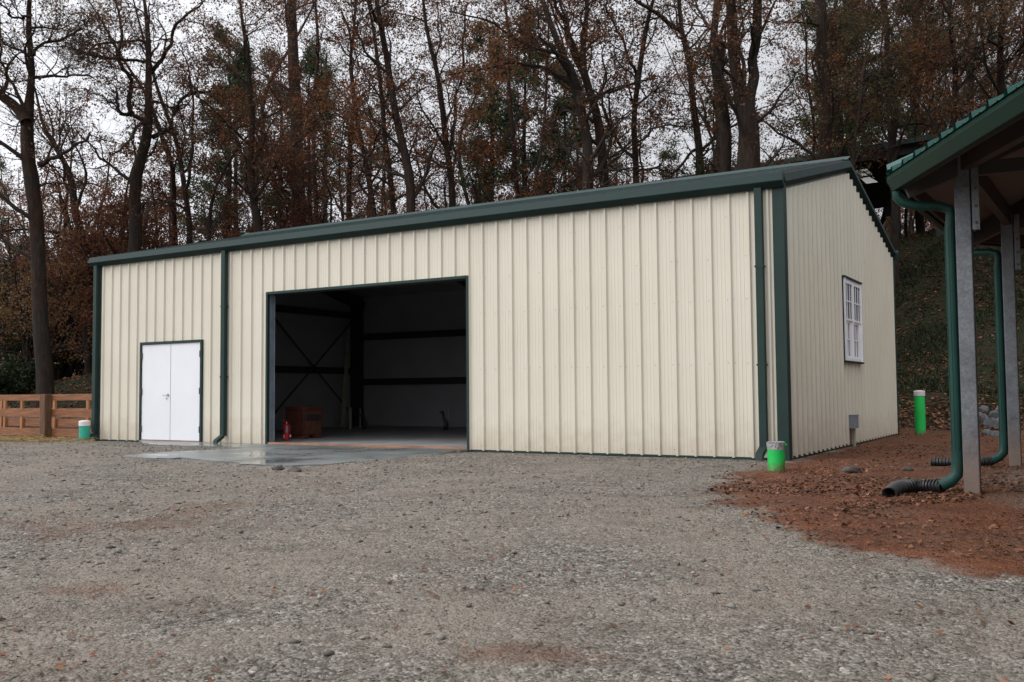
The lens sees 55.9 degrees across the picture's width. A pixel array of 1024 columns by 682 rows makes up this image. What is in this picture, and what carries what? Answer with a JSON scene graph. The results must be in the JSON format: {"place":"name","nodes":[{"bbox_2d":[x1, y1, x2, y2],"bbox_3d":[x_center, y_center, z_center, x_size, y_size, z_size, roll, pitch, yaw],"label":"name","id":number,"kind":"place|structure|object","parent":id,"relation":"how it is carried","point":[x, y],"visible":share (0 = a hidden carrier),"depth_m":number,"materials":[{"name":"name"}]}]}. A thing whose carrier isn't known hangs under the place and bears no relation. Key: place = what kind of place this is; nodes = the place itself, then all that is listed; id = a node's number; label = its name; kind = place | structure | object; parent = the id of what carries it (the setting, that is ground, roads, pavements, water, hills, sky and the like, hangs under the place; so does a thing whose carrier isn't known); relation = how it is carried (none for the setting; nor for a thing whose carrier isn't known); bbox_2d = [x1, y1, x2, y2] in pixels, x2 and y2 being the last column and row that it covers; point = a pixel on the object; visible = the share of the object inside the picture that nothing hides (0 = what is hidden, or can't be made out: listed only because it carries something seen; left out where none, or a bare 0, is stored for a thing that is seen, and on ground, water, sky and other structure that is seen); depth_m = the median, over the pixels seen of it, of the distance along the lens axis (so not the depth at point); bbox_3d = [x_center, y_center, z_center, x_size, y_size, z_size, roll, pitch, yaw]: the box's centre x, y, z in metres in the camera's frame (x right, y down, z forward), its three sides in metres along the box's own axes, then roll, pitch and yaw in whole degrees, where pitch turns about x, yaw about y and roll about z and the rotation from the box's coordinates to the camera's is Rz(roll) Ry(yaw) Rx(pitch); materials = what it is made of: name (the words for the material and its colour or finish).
{"place":"outdoors","nodes":[
{"label":"outdoors","id":0,"kind":"place"},
{"bbox_2d":[0,437,1023,681],"bbox_3d":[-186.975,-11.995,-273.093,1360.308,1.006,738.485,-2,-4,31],"label":"gravel yard","id":1,"kind":"structure","parent":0,"point":[626,535],"depth_m":5.39,"materials":[{"name":"grey gravel"}]},
{"bbox_2d":[0,394,91,437],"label":"rail fence","id":2,"kind":"object","parent":1,"relation":"on","point":[45,412],"visible":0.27,"depth_m":24.19,"materials":[{"name":"brown wood"}]},
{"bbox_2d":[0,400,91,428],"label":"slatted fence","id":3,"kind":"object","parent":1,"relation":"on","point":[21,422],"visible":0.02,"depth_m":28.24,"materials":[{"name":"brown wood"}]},
{"bbox_2d":[0,433,129,442],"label":"straw","id":4,"kind":"object","parent":1,"relation":"on","point":[20,439],"visible":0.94,"depth_m":22.09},
{"bbox_2d":[78,420,90,441],"bbox_3d":[-9.977,2.198,22.540,0.261,0.696,0.261,-2,-4,31],"label":"standpipe","id":5,"kind":"object","parent":1,"relation":"on","point":[84,429],"visible":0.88,"depth_m":22.45,"materials":[{"name":"teal plastic"}]},
{"bbox_2d":[125,440,467,466],"bbox_3d":[-5.478,2.077,17.968,9.334,0.114,4.982,-2,-4,31],"label":"concrete apron","id":6,"kind":"object","parent":1,"relation":"on","point":[279,454],"visible":0.52,"depth_m":16.59,"materials":[{"name":"grey concrete"}]},
{"bbox_2d":[88,156,898,460],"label":"storage barn","id":7,"kind":"structure","parent":1,"relation":"on","point":[746,314],"depth_m":17.43,"materials":[{"name":"beige metal"}]},
{"bbox_2d":[140,344,170,439],"bbox_3d":[-8.041,1.149,21.773,0.981,2.147,0.107,-2,-4,31],"label":"door leaf","id":8,"kind":"structure","parent":7,"relation":"in","point":[156,359],"depth_m":21.78,"materials":[{"name":"white paint"}]},
{"bbox_2d":[170,342,199,440],"bbox_3d":[-7.187,1.115,21.279,0.981,2.147,0.078,-2,-4,31],"label":"door leaf","id":9,"kind":"structure","parent":7,"relation":"in","point":[185,357],"depth_m":21.28,"materials":[{"name":"white paint"}]},
{"bbox_2d":[285,406,322,438],"bbox_3d":[-4.784,1.880,22.222,0.609,0.750,0.644,-2,-4,31],"label":"tool chest","id":10,"kind":"object","parent":7,"relation":"on","point":[305,422],"visible":0.92,"depth_m":21.99,"materials":[{"name":"red metal"}]},
{"bbox_2d":[341,330,350,427],"bbox_3d":[-4.990,1.111,29.001,0.119,2.959,1.181,0,-3,-1],"label":"wood board","id":11,"kind":"object","parent":7,"relation":"on","point":[345,383],"visible":1,"depth_m":28.95,"materials":[{"name":"wood"}]},
{"bbox_2d":[842,275,863,363],"bbox_3d":[6.536,-0.382,18.582,0.118,1.620,1.580,-2,-4,31],"label":"window","id":12,"kind":"structure","parent":7,"relation":"in","point":[851,288],"depth_m":18.51,"materials":[{"name":"white plastic"}]},
{"bbox_2d":[0,417,1023,578],"bbox_3d":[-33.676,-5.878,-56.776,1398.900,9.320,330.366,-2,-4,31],"label":"clay ground","id":13,"kind":"structure","parent":0,"point":[1010,504],"depth_m":8.26,"materials":[{"name":"soil"}]},
{"bbox_2d":[0,230,1023,681],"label":"fallen leaves","id":14,"kind":"object","parent":13,"relation":"on","point":[796,488],"visible":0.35,"depth_m":9.48,"materials":[{"name":"brown plant"}]},
{"bbox_2d":[766,441,786,470],"bbox_3d":[3.438,1.591,12.515,0.263,0.575,0.240,-2,-4,31],"label":"standpipe","id":15,"kind":"object","parent":13,"relation":"on","point":[776,455],"visible":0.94,"depth_m":12.43,"materials":[{"name":"green plastic"}]},
{"bbox_2d":[882,479,944,496],"bbox_3d":[3.820,1.435,9.371,0.751,0.187,0.347,1,-3,-24],"label":"drain hose","id":16,"kind":"object","parent":13,"relation":"on","point":[898,487],"visible":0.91,"depth_m":9.41,"materials":[{"name":"black plastic"}]},
{"bbox_2d":[913,390,925,434],"bbox_3d":[9.522,1.764,22.542,0.254,1.227,0.254,-2,-4,31],"label":"standpipe","id":17,"kind":"object","parent":13,"relation":"on","point":[919,411],"visible":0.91,"depth_m":22.45,"materials":[{"name":"green plastic"}]},
{"bbox_2d":[884,80,1023,493],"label":"round pen shelter","id":18,"kind":"object","parent":13,"relation":"on","point":[960,184],"visible":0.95,"depth_m":9.36,"materials":[{"name":"teal metal"}]},
{"bbox_2d":[930,456,992,466],"bbox_3d":[5.915,1.588,12.699,0.756,0.174,0.157,-3,-4,34],"label":"drain hose","id":19,"kind":"object","parent":13,"relation":"on","point":[945,461],"visible":0.44,"depth_m":12.76,"materials":[{"name":"black plastic"}]},
{"bbox_2d":[0,0,1023,259],"label":"sky","id":20,"kind":"structure","parent":0,"point":[106,122],"materials":[{"name":"white"}]},
{"bbox_2d":[7,232,1023,429],"bbox_3d":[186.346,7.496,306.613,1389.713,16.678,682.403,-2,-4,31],"label":"hillside","id":21,"kind":"structure","parent":0,"point":[942,303],"depth_m":31.03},
{"bbox_2d":[0,153,18,263],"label":"pine tree","id":22,"kind":"object","parent":21,"relation":"on","point":[6,170],"visible":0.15,"depth_m":60.87,"materials":[{"name":"green plant"}]},
{"bbox_2d":[0,354,35,394],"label":"evergreen shrub","id":23,"kind":"object","parent":21,"relation":"on","point":[13,381],"visible":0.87,"depth_m":33.02,"materials":[{"name":"green plant"}]},
{"bbox_2d":[0,166,91,354],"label":"tree","id":24,"kind":"object","parent":21,"relation":"on","point":[28,228],"visible":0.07,"depth_m":44.37,"materials":[{"name":"brown plant"}]},
{"bbox_2d":[0,233,109,372],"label":"evergreen shrub","id":25,"kind":"object","parent":21,"relation":"on","point":[14,348],"visible":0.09,"depth_m":39.30,"materials":[{"name":"brown plant"}]},
{"bbox_2d":[0,234,117,376],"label":"evergreen shrub","id":26,"kind":"object","parent":21,"relation":"on","point":[78,363],"visible":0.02,"depth_m":41.17,"materials":[{"name":"green plant"}]},
{"bbox_2d":[0,19,124,375],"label":"tall tree","id":27,"kind":"object","parent":21,"relation":"on","point":[88,359],"visible":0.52,"depth_m":35.62,"materials":[{"name":"brown plant"}]},
{"bbox_2d":[0,0,160,407],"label":"oak tree","id":28,"kind":"object","parent":21,"relation":"on","point":[24,111],"visible":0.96,"depth_m":30.98,"materials":[{"name":"brown plant"}]},
{"bbox_2d":[0,115,164,381],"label":"tree","id":29,"kind":"object","parent":21,"relation":"on","point":[60,374],"visible":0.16,"depth_m":40.49,"materials":[{"name":"brown plant"}]},
{"bbox_2d":[0,179,170,337],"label":"tree","id":30,"kind":"object","parent":21,"relation":"on","point":[90,271],"visible":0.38,"depth_m":34.38,"materials":[{"name":"brown plant"}]},
{"bbox_2d":[0,189,192,378],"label":"tree","id":31,"kind":"object","parent":21,"relation":"on","point":[24,327],"visible":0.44,"depth_m":34.38,"materials":[{"name":"brown plant"}]},
{"bbox_2d":[13,123,190,351],"bbox_3d":[-15.546,-3.519,38.873,7.576,10.989,7.942,-2,-4,31],"label":"tree","id":32,"kind":"object","parent":21,"relation":"on","point":[166,178],"visible":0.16,"depth_m":37.94,"materials":[{"name":"brown plant"}]},
{"bbox_2d":[22,136,219,336],"bbox_3d":[-14.185,-3.130,37.340,6.519,9.093,10.233,-1,-3,4],"label":"tree","id":33,"kind":"object","parent":21,"relation":"on","point":[117,221],"visible":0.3,"depth_m":34.42,"materials":[{"name":"brown plant"}]},
{"bbox_2d":[53,0,203,245],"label":"tall tree","id":34,"kind":"object","parent":21,"relation":"on","point":[173,189],"visible":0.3,"depth_m":37.49,"materials":[{"name":"brown plant"}]},
{"bbox_2d":[36,0,248,252],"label":"oak tree","id":35,"kind":"object","parent":21,"relation":"on","point":[136,209],"visible":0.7,"depth_m":32.72,"materials":[{"name":"brown plant"}]},
{"bbox_2d":[88,0,242,243],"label":"tall tree","id":36,"kind":"object","parent":21,"relation":"on","point":[185,185],"visible":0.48,"depth_m":36.25,"materials":[{"name":"brown plant"}]},
{"bbox_2d":[149,119,195,245],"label":"pine tree","id":37,"kind":"object","parent":21,"relation":"on","point":[178,170],"visible":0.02,"depth_m":60.22,"materials":[{"name":"green plant"}]},
{"bbox_2d":[88,159,309,273],"bbox_3d":[-10.748,-2.397,37.321,7.705,8.573,9.688,-2,-4,31],"label":"tree","id":38,"kind":"object","parent":21,"relation":"on","point":[234,233],"visible":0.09,"depth_m":35.80,"materials":[{"name":"brown plant"}]},
{"bbox_2d":[176,19,268,242],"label":"pine tree","id":39,"kind":"object","parent":21,"relation":"on","point":[234,80],"visible":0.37,"depth_m":42.89,"materials":[{"name":"green plant"}]},
{"bbox_2d":[180,37,275,242],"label":"pine tree","id":40,"kind":"object","parent":21,"relation":"on","point":[227,76],"visible":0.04,"depth_m":58.19,"materials":[{"name":"green plant"}]},
{"bbox_2d":[182,38,302,240],"bbox_3d":[-9.936,-5.063,35.357,5.051,11.664,2.764,-2,-3,21],"label":"tall tree","id":41,"kind":"object","parent":21,"relation":"on","point":[209,222],"visible":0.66,"depth_m":35.13,"materials":[{"name":"brown plant"}]},
{"bbox_2d":[121,0,380,231],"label":"tall tree","id":42,"kind":"object","parent":21,"relation":"on","point":[250,160],"visible":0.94,"depth_m":33.99,"materials":[{"name":"brown plant"}]},
{"bbox_2d":[195,0,344,238],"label":"slender tree","id":43,"kind":"object","parent":21,"relation":"on","point":[251,65],"visible":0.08,"depth_m":55.68,"materials":[{"name":"brown plant"}]},
{"bbox_2d":[191,0,377,228],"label":"slender tree","id":44,"kind":"object","parent":21,"relation":"on","point":[266,93],"visible":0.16,"depth_m":47.88,"materials":[{"name":"brown plant"}]},
{"bbox_2d":[245,42,329,219],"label":"pine tree","id":45,"kind":"object","parent":21,"relation":"on","point":[320,202],"visible":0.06,"depth_m":55.07,"materials":[{"name":"green plant"}]},
{"bbox_2d":[211,129,373,237],"bbox_3d":[-8.954,-3.717,38.651,7.438,8.769,8.812,-2,-4,31],"label":"tree","id":46,"kind":"object","parent":21,"relation":"on","point":[279,209],"visible":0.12,"depth_m":36.73,"materials":[{"name":"brown plant"}]},
{"bbox_2d":[225,0,363,226],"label":"tall tree","id":47,"kind":"object","parent":21,"relation":"on","point":[293,49],"visible":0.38,"depth_m":44.27,"materials":[{"name":"brown plant"}]},
{"bbox_2d":[236,0,353,223],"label":"tall tree","id":48,"kind":"object","parent":21,"relation":"on","point":[318,44],"visible":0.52,"depth_m":40.16,"materials":[{"name":"brown plant"}]},
{"bbox_2d":[259,43,343,228],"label":"pine tree","id":49,"kind":"object","parent":21,"relation":"on","point":[307,59],"visible":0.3,"depth_m":45.15,"materials":[{"name":"green plant"}]},
{"bbox_2d":[232,138,404,230],"bbox_3d":[-6.910,-4.267,37.051,7.494,7.996,6.590,0,-3,-14],"label":"tree","id":50,"kind":"object","parent":21,"relation":"on","point":[299,208],"visible":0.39,"depth_m":36.36,"materials":[{"name":"brown plant"}]},
{"bbox_2d":[301,31,361,222],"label":"pine tree","id":51,"kind":"object","parent":21,"relation":"on","point":[329,65],"visible":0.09,"depth_m":62.26,"materials":[{"name":"green plant"}]},
{"bbox_2d":[287,0,404,220],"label":"tall tree","id":52,"kind":"object","parent":21,"relation":"on","point":[348,197],"visible":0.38,"depth_m":39.72,"materials":[{"name":"brown plant"}]},
{"bbox_2d":[302,32,392,220],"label":"slender tree","id":53,"kind":"object","parent":21,"relation":"on","point":[339,174],"visible":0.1,"depth_m":50.21,"materials":[{"name":"brown plant"}]},
{"bbox_2d":[339,88,398,218],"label":"pine tree","id":54,"kind":"object","parent":21,"relation":"on","point":[372,164],"visible":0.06,"depth_m":59.91,"materials":[{"name":"green plant"}]},
{"bbox_2d":[290,0,448,216],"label":"tall tree","id":55,"kind":"object","parent":21,"relation":"on","point":[365,166],"visible":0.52,"depth_m":38.48,"materials":[{"name":"brown plant"}]},
{"bbox_2d":[332,27,426,217],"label":"slender tree","id":56,"kind":"object","parent":21,"relation":"on","point":[383,182],"visible":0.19,"depth_m":50.47,"materials":[{"name":"brown plant"}]},
{"bbox_2d":[294,0,476,217],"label":"tall tree","id":57,"kind":"object","parent":21,"relation":"on","point":[406,161],"visible":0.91,"depth_m":32.97,"materials":[{"name":"brown plant"}]},
{"bbox_2d":[335,71,435,219],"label":"slender tree","id":58,"kind":"object","parent":21,"relation":"on","point":[377,169],"visible":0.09,"depth_m":57.91,"materials":[{"name":"brown plant"}]},
{"bbox_2d":[301,0,472,213],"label":"tall tree","id":59,"kind":"object","parent":21,"relation":"on","point":[392,199],"visible":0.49,"depth_m":38.20,"materials":[{"name":"brown plant"}]},
{"bbox_2d":[380,107,469,210],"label":"slender tree","id":60,"kind":"object","parent":21,"relation":"on","point":[428,205],"visible":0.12,"depth_m":50.55,"materials":[{"name":"brown plant"}]},
{"bbox_2d":[346,0,511,208],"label":"tall tree","id":61,"kind":"object","parent":21,"relation":"on","point":[450,166],"visible":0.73,"depth_m":34.91,"materials":[{"name":"brown plant"}]},
{"bbox_2d":[388,1,475,207],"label":"slender tree","id":62,"kind":"object","parent":21,"relation":"on","point":[438,111],"visible":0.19,"depth_m":49.20,"materials":[{"name":"brown plant"}]},
{"bbox_2d":[346,166,546,218],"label":"tree","id":63,"kind":"object","parent":21,"relation":"on","point":[535,184],"visible":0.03,"depth_m":35.10,"materials":[{"name":"brown plant"}]},
{"bbox_2d":[396,1,542,205],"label":"slender tree","id":64,"kind":"object","parent":21,"relation":"on","point":[466,197],"visible":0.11,"depth_m":52.48,"materials":[{"name":"brown plant"}]},
{"bbox_2d":[455,12,529,203],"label":"pine tree","id":65,"kind":"object","parent":21,"relation":"on","point":[489,117],"visible":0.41,"depth_m":42.87,"materials":[{"name":"brown plant"}]},
{"bbox_2d":[432,0,557,198],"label":"tall tree","id":66,"kind":"object","parent":21,"relation":"on","point":[512,127],"visible":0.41,"depth_m":41.81,"materials":[{"name":"brown plant"}]},
{"bbox_2d":[395,86,629,212],"bbox_3d":[0.248,-3.727,37.224,9.191,11.259,8.846,-2,-4,31],"label":"tree","id":67,"kind":"object","parent":21,"relation":"on","point":[478,192],"visible":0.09,"depth_m":36.37,"materials":[{"name":"brown plant"}]},
{"bbox_2d":[484,7,567,198],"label":"pine tree","id":68,"kind":"object","parent":21,"relation":"on","point":[529,161],"visible":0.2,"depth_m":47.56,"materials":[{"name":"green plant"}]},
{"bbox_2d":[436,0,630,201],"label":"slender tree","id":69,"kind":"object","parent":21,"relation":"on","point":[544,108],"visible":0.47,"depth_m":39.60,"materials":[{"name":"brown plant"}]},
{"bbox_2d":[414,0,699,196],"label":"tall tree","id":70,"kind":"object","parent":21,"relation":"on","point":[586,153],"visible":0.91,"depth_m":30.95,"materials":[{"name":"brown plant"}]},
{"bbox_2d":[523,56,593,196],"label":"pine tree","id":71,"kind":"object","parent":21,"relation":"on","point":[569,121],"visible":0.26,"depth_m":43.87,"materials":[{"name":"green plant"}]},
{"bbox_2d":[502,0,668,188],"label":"slender tree","id":72,"kind":"object","parent":21,"relation":"on","point":[577,156],"visible":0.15,"depth_m":48.15,"materials":[{"name":"brown plant"}]},
{"bbox_2d":[513,0,663,194],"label":"tall tree","id":73,"kind":"object","parent":21,"relation":"on","point":[596,121],"visible":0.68,"depth_m":31.90,"materials":[{"name":"brown plant"}]},
{"bbox_2d":[588,108,671,186],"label":"slender tree","id":74,"kind":"object","parent":21,"relation":"on","point":[626,147],"visible":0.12,"depth_m":61.11,"materials":[{"name":"brown plant"}]},
{"bbox_2d":[558,0,731,185],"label":"tall tree","id":75,"kind":"object","parent":21,"relation":"on","point":[635,73],"visible":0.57,"depth_m":33.77,"materials":[{"name":"brown plant"}]},
{"bbox_2d":[654,136,690,178],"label":"pine tree","id":76,"kind":"object","parent":21,"relation":"on","point":[673,142],"visible":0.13,"depth_m":50.18,"materials":[{"name":"green plant"}]},
{"bbox_2d":[625,0,765,170],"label":"slender tree","id":77,"kind":"object","parent":21,"relation":"on","point":[712,153],"visible":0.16,"depth_m":68.60,"materials":[{"name":"brown plant"}]},
{"bbox_2d":[614,0,794,183],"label":"tall tree","id":78,"kind":"object","parent":21,"relation":"on","point":[699,146],"visible":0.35,"depth_m":32.92,"materials":[{"name":"brown plant"}]},
{"bbox_2d":[660,0,777,172],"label":"tall tree","id":79,"kind":"object","parent":21,"relation":"on","point":[717,133],"visible":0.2,"depth_m":37.83,"materials":[{"name":"brown plant"}]},
{"bbox_2d":[683,28,755,175],"bbox_3d":[6.311,-3.841,29.747,2.571,11.902,2.338,-2,-4,31],"label":"tall tree","id":80,"kind":"object","parent":21,"relation":"on","point":[723,117],"visible":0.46,"depth_m":29.98,"materials":[{"name":"brown plant"}]},
{"bbox_2d":[639,0,844,173],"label":"tall tree","id":81,"kind":"object","parent":21,"relation":"on","point":[749,135],"visible":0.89,"depth_m":28.78,"materials":[{"name":"brown plant"}]},
{"bbox_2d":[685,113,845,172],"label":"tree","id":82,"kind":"object","parent":21,"relation":"on","point":[734,156],"visible":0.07,"depth_m":37.57,"materials":[{"name":"brown plant"}]},
{"bbox_2d":[649,134,943,237],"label":"covered arena","id":83,"kind":"object","parent":21,"relation":"on","point":[876,191],"visible":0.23,"depth_m":45.01,"materials":[{"name":"black metal"}]},
{"bbox_2d":[746,0,857,156],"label":"slender tree","id":84,"kind":"object","parent":21,"relation":"on","point":[771,75],"visible":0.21,"depth_m":62.62,"materials":[{"name":"brown plant"}]},
{"bbox_2d":[737,0,874,159],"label":"tall tree","id":85,"kind":"object","parent":21,"relation":"on","point":[823,80],"visible":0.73,"depth_m":33.77,"materials":[{"name":"brown plant"}]},
{"bbox_2d":[762,0,883,183],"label":"tall tree","id":86,"kind":"object","parent":21,"relation":"on","point":[809,94],"visible":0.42,"depth_m":35.97,"materials":[{"name":"brown plant"}]},
{"bbox_2d":[766,9,882,212],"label":"slender tree","id":87,"kind":"object","parent":21,"relation":"on","point":[795,58],"visible":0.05,"depth_m":55.20,"materials":[{"name":"brown plant"}]},
{"bbox_2d":[787,0,904,156],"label":"pine tree","id":88,"kind":"object","parent":21,"relation":"on","point":[835,139],"visible":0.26,"depth_m":39.69,"materials":[{"name":"brown plant"}]},
{"bbox_2d":[802,0,904,154],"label":"pine tree","id":89,"kind":"object","parent":21,"relation":"on","point":[861,54],"visible":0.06,"depth_m":46.54,"materials":[{"name":"green plant"}]},
{"bbox_2d":[782,0,940,175],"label":"tall tree","id":90,"kind":"object","parent":21,"relation":"on","point":[902,65],"visible":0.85,"depth_m":30.78,"materials":[{"name":"brown plant"}]},
{"bbox_2d":[769,0,996,283],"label":"tall tree","id":91,"kind":"object","parent":21,"relation":"on","point":[891,154],"visible":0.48,"depth_m":34.65,"materials":[{"name":"brown plant"}]},
{"bbox_2d":[766,0,1004,162],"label":"tall tree","id":92,"kind":"object","parent":21,"relation":"on","point":[843,146],"visible":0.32,"depth_m":35.34,"materials":[{"name":"brown plant"}]},
{"bbox_2d":[808,0,987,224],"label":"slender tree","id":93,"kind":"object","parent":21,"relation":"on","point":[886,200],"visible":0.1,"depth_m":46.04,"materials":[{"name":"brown plant"}]},
{"bbox_2d":[875,207,935,233],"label":"tree","id":94,"kind":"object","parent":21,"relation":"on","point":[910,217],"visible":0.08,"depth_m":54.99,"materials":[{"name":"brown plant"}]},
{"bbox_2d":[826,0,990,237],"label":"slender tree","id":95,"kind":"object","parent":21,"relation":"on","point":[906,212],"visible":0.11,"depth_m":43.69,"materials":[{"name":"brown plant"}]},
{"bbox_2d":[861,0,970,232],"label":"pine tree","id":96,"kind":"object","parent":21,"relation":"on","point":[919,222],"visible":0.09,"depth_m":43.85,"materials":[{"name":"green plant"}]},
{"bbox_2d":[844,0,1023,140],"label":"tall tree","id":97,"kind":"object","parent":21,"relation":"on","point":[956,88],"visible":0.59,"depth_m":32.61,"materials":[{"name":"brown plant"}]},
{"bbox_2d":[890,0,1023,131],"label":"tall tree","id":98,"kind":"object","parent":21,"relation":"on","point":[1003,15],"visible":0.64,"depth_m":31.60,"materials":[{"name":"brown plant"}]},
{"bbox_2d":[894,0,1021,119],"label":"slender tree","id":99,"kind":"object","parent":21,"relation":"on","point":[961,81],"visible":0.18,"depth_m":40.22,"materials":[{"name":"brown plant"}]},
{"bbox_2d":[895,228,1023,394],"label":"hill grass","id":100,"kind":"structure","parent":21,"relation":"on","point":[922,381],"depth_m":30.36,"materials":[{"name":"plant"}]},
{"bbox_2d":[920,0,1023,126],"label":"pine tree","id":101,"kind":"object","parent":21,"relation":"on","point":[971,68],"visible":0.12,"depth_m":47.90,"materials":[{"name":"green plant"}]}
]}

